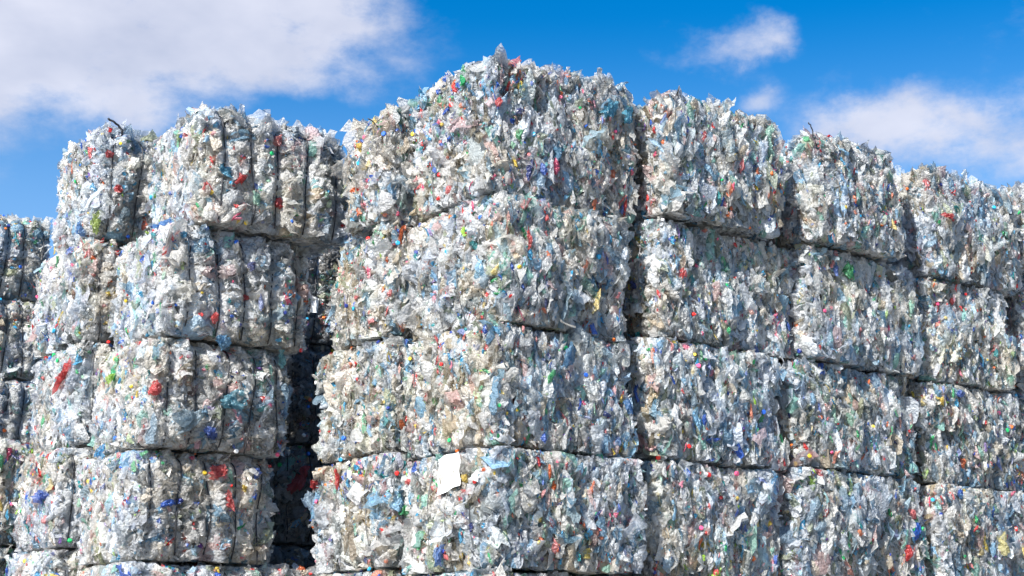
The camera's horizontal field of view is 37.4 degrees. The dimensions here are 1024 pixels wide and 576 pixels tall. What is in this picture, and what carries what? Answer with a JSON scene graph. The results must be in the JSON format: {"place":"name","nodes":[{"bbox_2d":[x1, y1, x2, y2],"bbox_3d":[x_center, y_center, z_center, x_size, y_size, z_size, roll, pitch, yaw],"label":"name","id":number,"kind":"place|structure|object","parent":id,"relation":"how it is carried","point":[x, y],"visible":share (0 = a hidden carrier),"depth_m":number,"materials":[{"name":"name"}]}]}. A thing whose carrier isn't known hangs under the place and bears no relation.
{"place":"outdoors","nodes":[
{"label":"outdoors","id":0,"kind":"place"},
{"bbox_2d":[0,545,37,575],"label":"plastic bale","id":1,"kind":"object","parent":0,"point":[9,551],"visible":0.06,"depth_m":16.64,"materials":[{"name":"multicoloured plastic"}]},
{"bbox_2d":[0,437,33,548],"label":"plastic bale","id":2,"kind":"object","parent":1,"relation":"on","point":[14,455],"visible":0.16,"depth_m":16.80,"materials":[{"name":"multicoloured plastic"}]},
{"bbox_2d":[3,544,104,575],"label":"plastic bale","id":3,"kind":"object","parent":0,"point":[52,562],"visible":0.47,"depth_m":15.53,"materials":[{"name":"plastic"}]},
{"bbox_2d":[10,447,105,552],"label":"plastic bale","id":4,"kind":"object","parent":3,"relation":"on","point":[46,513],"visible":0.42,"depth_m":15.72,"materials":[{"name":"plastic"}]},
{"bbox_2d":[28,335,115,454],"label":"plastic bale","id":5,"kind":"object","parent":4,"relation":"on","point":[63,395],"visible":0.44,"depth_m":16.06,"materials":[{"name":"plastic"}]},
{"bbox_2d":[24,237,129,359],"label":"plastic bale","id":6,"kind":"object","parent":5,"relation":"on","point":[76,289],"visible":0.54,"depth_m":16.35,"materials":[{"name":"plastic"}]},
{"bbox_2d":[51,118,159,254],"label":"plastic bale","id":7,"kind":"object","parent":6,"relation":"on","point":[106,171],"visible":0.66,"depth_m":16.63,"materials":[{"name":"plastic"}]},
{"bbox_2d":[0,0,1023,257],"label":"sky","id":8,"kind":"structure","parent":0,"point":[941,82],"materials":[{"name":"blue"}]},
{"bbox_2d":[917,478,1023,575],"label":"plastic bale","id":9,"kind":"object","parent":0,"point":[970,531],"visible":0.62,"depth_m":16.50,"materials":[{"name":"multicoloured plastic"}]},
{"bbox_2d":[898,381,1023,493],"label":"plastic bale","id":10,"kind":"object","parent":9,"relation":"on","point":[973,437],"visible":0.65,"depth_m":16.93,"materials":[{"name":"multicoloured plastic"}]},
{"bbox_2d":[906,277,1019,393],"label":"plastic bale","id":11,"kind":"object","parent":10,"relation":"on","point":[967,340],"visible":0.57,"depth_m":17.17,"materials":[{"name":"multicoloured plastic"}]},
{"bbox_2d":[886,162,1023,297],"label":"plastic bale","id":12,"kind":"object","parent":11,"relation":"on","point":[961,230],"visible":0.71,"depth_m":17.40,"materials":[{"name":"multicoloured plastic"}]},
{"label":"ground","id":13,"kind":"structure","parent":0,"visible":0},
{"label":"plastic bale","id":14,"kind":"object","parent":13,"relation":"on","visible":0},
{"bbox_2d":[320,567,431,575],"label":"plastic bale","id":15,"kind":"object","parent":14,"relation":"on","point":[383,572],"visible":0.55,"depth_m":14.14,"materials":[{"name":"multicoloured plastic"}]},
{"bbox_2d":[301,452,419,573],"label":"plastic bale","id":16,"kind":"object","parent":15,"relation":"on","point":[356,520],"visible":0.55,"depth_m":14.37,"materials":[{"name":"multicoloured plastic"}]},
{"bbox_2d":[311,332,417,463],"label":"plastic bale","id":17,"kind":"object","parent":16,"relation":"on","point":[363,413],"visible":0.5,"depth_m":14.67,"materials":[{"name":"multicoloured plastic"}]},
{"bbox_2d":[325,212,417,350],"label":"plastic bale","id":18,"kind":"object","parent":17,"relation":"on","point":[369,299],"visible":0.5,"depth_m":14.80,"materials":[{"name":"multicoloured plastic"}]},
{"bbox_2d":[330,97,423,238],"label":"plastic bale","id":19,"kind":"object","parent":18,"relation":"on","point":[380,148],"visible":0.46,"depth_m":15.03,"materials":[{"name":"multicoloured plastic"}]},
{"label":"plastic bale","id":20,"kind":"object","parent":13,"relation":"on","visible":0},
{"bbox_2d":[76,560,319,575],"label":"plastic bale","id":21,"kind":"object","parent":20,"relation":"on","point":[139,568],"visible":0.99,"depth_m":14.79,"materials":[{"name":"plastic"}]},
{"bbox_2d":[74,443,278,567],"bbox_3d":[-3.401,2.225,15.428,1.818,1.245,1.690,10,-18,-36],"label":"plastic bale","id":22,"kind":"object","parent":21,"relation":"on","point":[168,506],"visible":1,"depth_m":14.87,"materials":[{"name":"plastic"}]},
{"bbox_2d":[87,335,292,458],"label":"plastic bale","id":23,"kind":"object","parent":22,"relation":"on","point":[158,393],"visible":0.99,"depth_m":15.10,"materials":[{"name":"plastic"}]},
{"bbox_2d":[108,215,315,355],"bbox_3d":[-3.183,0.091,15.939,1.900,1.431,1.680,11,-18,-37],"label":"plastic bale","id":24,"kind":"object","parent":23,"relation":"on","point":[179,278],"visible":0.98,"depth_m":15.38,"materials":[{"name":"plastic"}]},
{"bbox_2d":[144,101,349,259],"bbox_3d":[-2.826,-1.139,16.307,1.958,1.450,1.653,10,-17,-33],"label":"plastic bale","id":25,"kind":"object","parent":24,"relation":"on","point":[230,168],"visible":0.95,"depth_m":15.70,"materials":[{"name":"plastic"}]},
{"bbox_2d":[310,297,318,312],"bbox_3d":[-2.078,0.176,15.945,0.113,0.173,0.033,11,-18,-37],"label":"paper tag","id":26,"kind":"object","parent":24,"relation":"attached to","point":[314,306],"visible":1,"depth_m":15.93,"materials":[{"name":"white paper"}]},
{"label":"plastic bale","id":27,"kind":"object","parent":13,"relation":"on","visible":0},
{"bbox_2d":[412,559,613,575],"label":"plastic bale","id":28,"kind":"object","parent":27,"relation":"on","point":[499,570],"visible":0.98,"depth_m":12.92,"materials":[{"name":"multicoloured plastic"}]},
{"bbox_2d":[399,443,649,575],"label":"plastic bale","id":29,"kind":"object","parent":28,"relation":"on","point":[520,510],"visible":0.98,"depth_m":13.21,"materials":[{"name":"multicoloured plastic"}]},
{"bbox_2d":[437,452,460,494],"bbox_3d":[-0.556,1.619,13.221,0.039,0.351,0.360,10,-17,-35],"label":"paper sheet","id":30,"kind":"object","parent":29,"relation":"attached to","point":[449,462],"visible":1,"depth_m":13.21,"materials":[{"name":"white paper"}]},
{"bbox_2d":[398,320,638,459],"bbox_3d":[0.030,1.000,14.151,1.876,1.242,1.718,10,-18,-35],"label":"plastic bale","id":31,"kind":"object","parent":29,"relation":"on","point":[487,384],"visible":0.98,"depth_m":13.58,"materials":[{"name":"multicoloured plastic"}]},
{"bbox_2d":[397,190,634,342],"bbox_3d":[0.038,-0.123,14.463,1.783,1.342,1.786,11,-18,-37],"label":"plastic bale","id":32,"kind":"object","parent":31,"relation":"on","point":[532,262],"visible":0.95,"depth_m":13.88,"materials":[{"name":"multicoloured plastic"}]},
{"bbox_2d":[401,43,641,226],"bbox_3d":[0.118,-1.377,14.945,2.148,1.567,1.710,10,-17,-35],"label":"plastic bale","id":33,"kind":"object","parent":32,"relation":"on","point":[498,121],"visible":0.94,"depth_m":14.33,"materials":[{"name":"multicoloured plastic"}]},
{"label":"plastic bale","id":34,"kind":"object","parent":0,"visible":0},
{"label":"plastic bale","id":35,"kind":"object","parent":34,"relation":"on","visible":0},
{"bbox_2d":[0,373,33,445],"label":"plastic bale","id":36,"kind":"object","parent":35,"relation":"on","point":[15,408],"visible":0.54,"depth_m":20.83,"materials":[{"name":"plastic"}]},
{"bbox_2d":[0,297,41,381],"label":"plastic bale","id":37,"kind":"object","parent":36,"relation":"on","point":[17,362],"visible":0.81,"depth_m":21.09,"materials":[{"name":"plastic"}]},
{"bbox_2d":[0,213,52,304],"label":"plastic bale","id":38,"kind":"object","parent":37,"relation":"on","point":[25,246],"visible":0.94,"depth_m":21.40,"materials":[{"name":"plastic"}]},
{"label":"plastic bale","id":39,"kind":"object","parent":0,"visible":0},
{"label":"plastic bale","id":40,"kind":"object","parent":39,"relation":"on","visible":0},
{"bbox_2d":[620,456,785,575],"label":"plastic bale","id":41,"kind":"object","parent":40,"relation":"on","point":[703,520],"visible":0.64,"depth_m":14.33,"materials":[{"name":"multicoloured plastic"}]},
{"bbox_2d":[623,334,789,470],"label":"plastic bale","id":42,"kind":"object","parent":41,"relation":"on","point":[707,404],"visible":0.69,"depth_m":14.60,"materials":[{"name":"multicoloured plastic"}]},
{"bbox_2d":[606,216,795,361],"bbox_3d":[1.750,0.058,15.602,2.197,1.350,1.419,11,-18,-37],"label":"plastic bale","id":43,"kind":"object","parent":42,"relation":"on","point":[696,285],"visible":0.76,"depth_m":14.99,"materials":[{"name":"multicoloured plastic"}]},
{"bbox_2d":[627,86,791,241],"bbox_3d":[1.802,-1.203,15.750,1.860,1.432,1.540,10,-17,-33],"label":"plastic bale","id":44,"kind":"object","parent":43,"relation":"on","point":[709,163],"visible":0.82,"depth_m":15.12,"materials":[{"name":"multicoloured plastic"}]},
{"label":"plastic bale","id":45,"kind":"object","parent":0,"visible":0},
{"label":"plastic bale","id":46,"kind":"object","parent":45,"relation":"on","visible":0},
{"bbox_2d":[774,466,929,575],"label":"plastic bale","id":47,"kind":"object","parent":46,"relation":"on","point":[833,522],"visible":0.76,"depth_m":15.37,"materials":[{"name":"multicoloured plastic"}]},
{"bbox_2d":[774,357,918,480],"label":"plastic bale","id":48,"kind":"object","parent":47,"relation":"on","point":[838,417],"visible":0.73,"depth_m":15.70,"materials":[{"name":"multicoloured plastic"}]},
{"bbox_2d":[778,243,924,378],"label":"plastic bale","id":49,"kind":"object","parent":48,"relation":"on","point":[849,311],"visible":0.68,"depth_m":16.10,"materials":[{"name":"multicoloured plastic"}]},
{"bbox_2d":[756,122,905,262],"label":"plastic bale","id":50,"kind":"object","parent":49,"relation":"on","point":[841,195],"visible":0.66,"depth_m":16.17,"materials":[{"name":"multicoloured plastic"}]},
{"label":"plastic bale","id":51,"kind":"object","parent":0,"visible":0},
{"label":"plastic bale","id":52,"kind":"object","parent":51,"relation":"on","visible":0},
{"bbox_2d":[1010,383,1023,396],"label":"plastic bale","id":53,"kind":"object","parent":52,"relation":"on","point":[1020,390],"visible":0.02,"depth_m":17.89},
{"bbox_2d":[1003,282,1023,389],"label":"plastic bale","id":54,"kind":"object","parent":53,"relation":"on","point":[1014,322],"visible":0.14,"depth_m":18.05,"materials":[{"name":"multicoloured plastic"}]},
{"bbox_2d":[1000,181,1023,282],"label":"plastic bale","id":55,"kind":"object","parent":54,"relation":"on","point":[1017,190],"visible":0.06,"depth_m":18.47,"materials":[{"name":"multicoloured plastic"}]},
{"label":"plastic bale","id":56,"kind":"object","parent":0,"visible":0},
{"bbox_2d":[251,545,350,575],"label":"plastic bale","id":57,"kind":"object","parent":56,"relation":"on","point":[296,554],"visible":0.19,"depth_m":17.45,"materials":[{"name":"plastic"}]},
{"bbox_2d":[254,445,335,547],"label":"plastic bale","id":58,"kind":"object","parent":57,"relation":"on","point":[291,475],"visible":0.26,"depth_m":17.63,"materials":[{"name":"plastic"}]},
{"bbox_2d":[284,344,334,446],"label":"plastic bale","id":59,"kind":"object","parent":58,"relation":"on","point":[302,420],"visible":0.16,"depth_m":17.93,"materials":[{"name":"plastic"}]},
{"bbox_2d":[303,233,369,348],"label":"plastic bale","id":60,"kind":"object","parent":59,"relation":"on","point":[322,276],"visible":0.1,"depth_m":18.34,"materials":[{"name":"plastic"}]}
]}

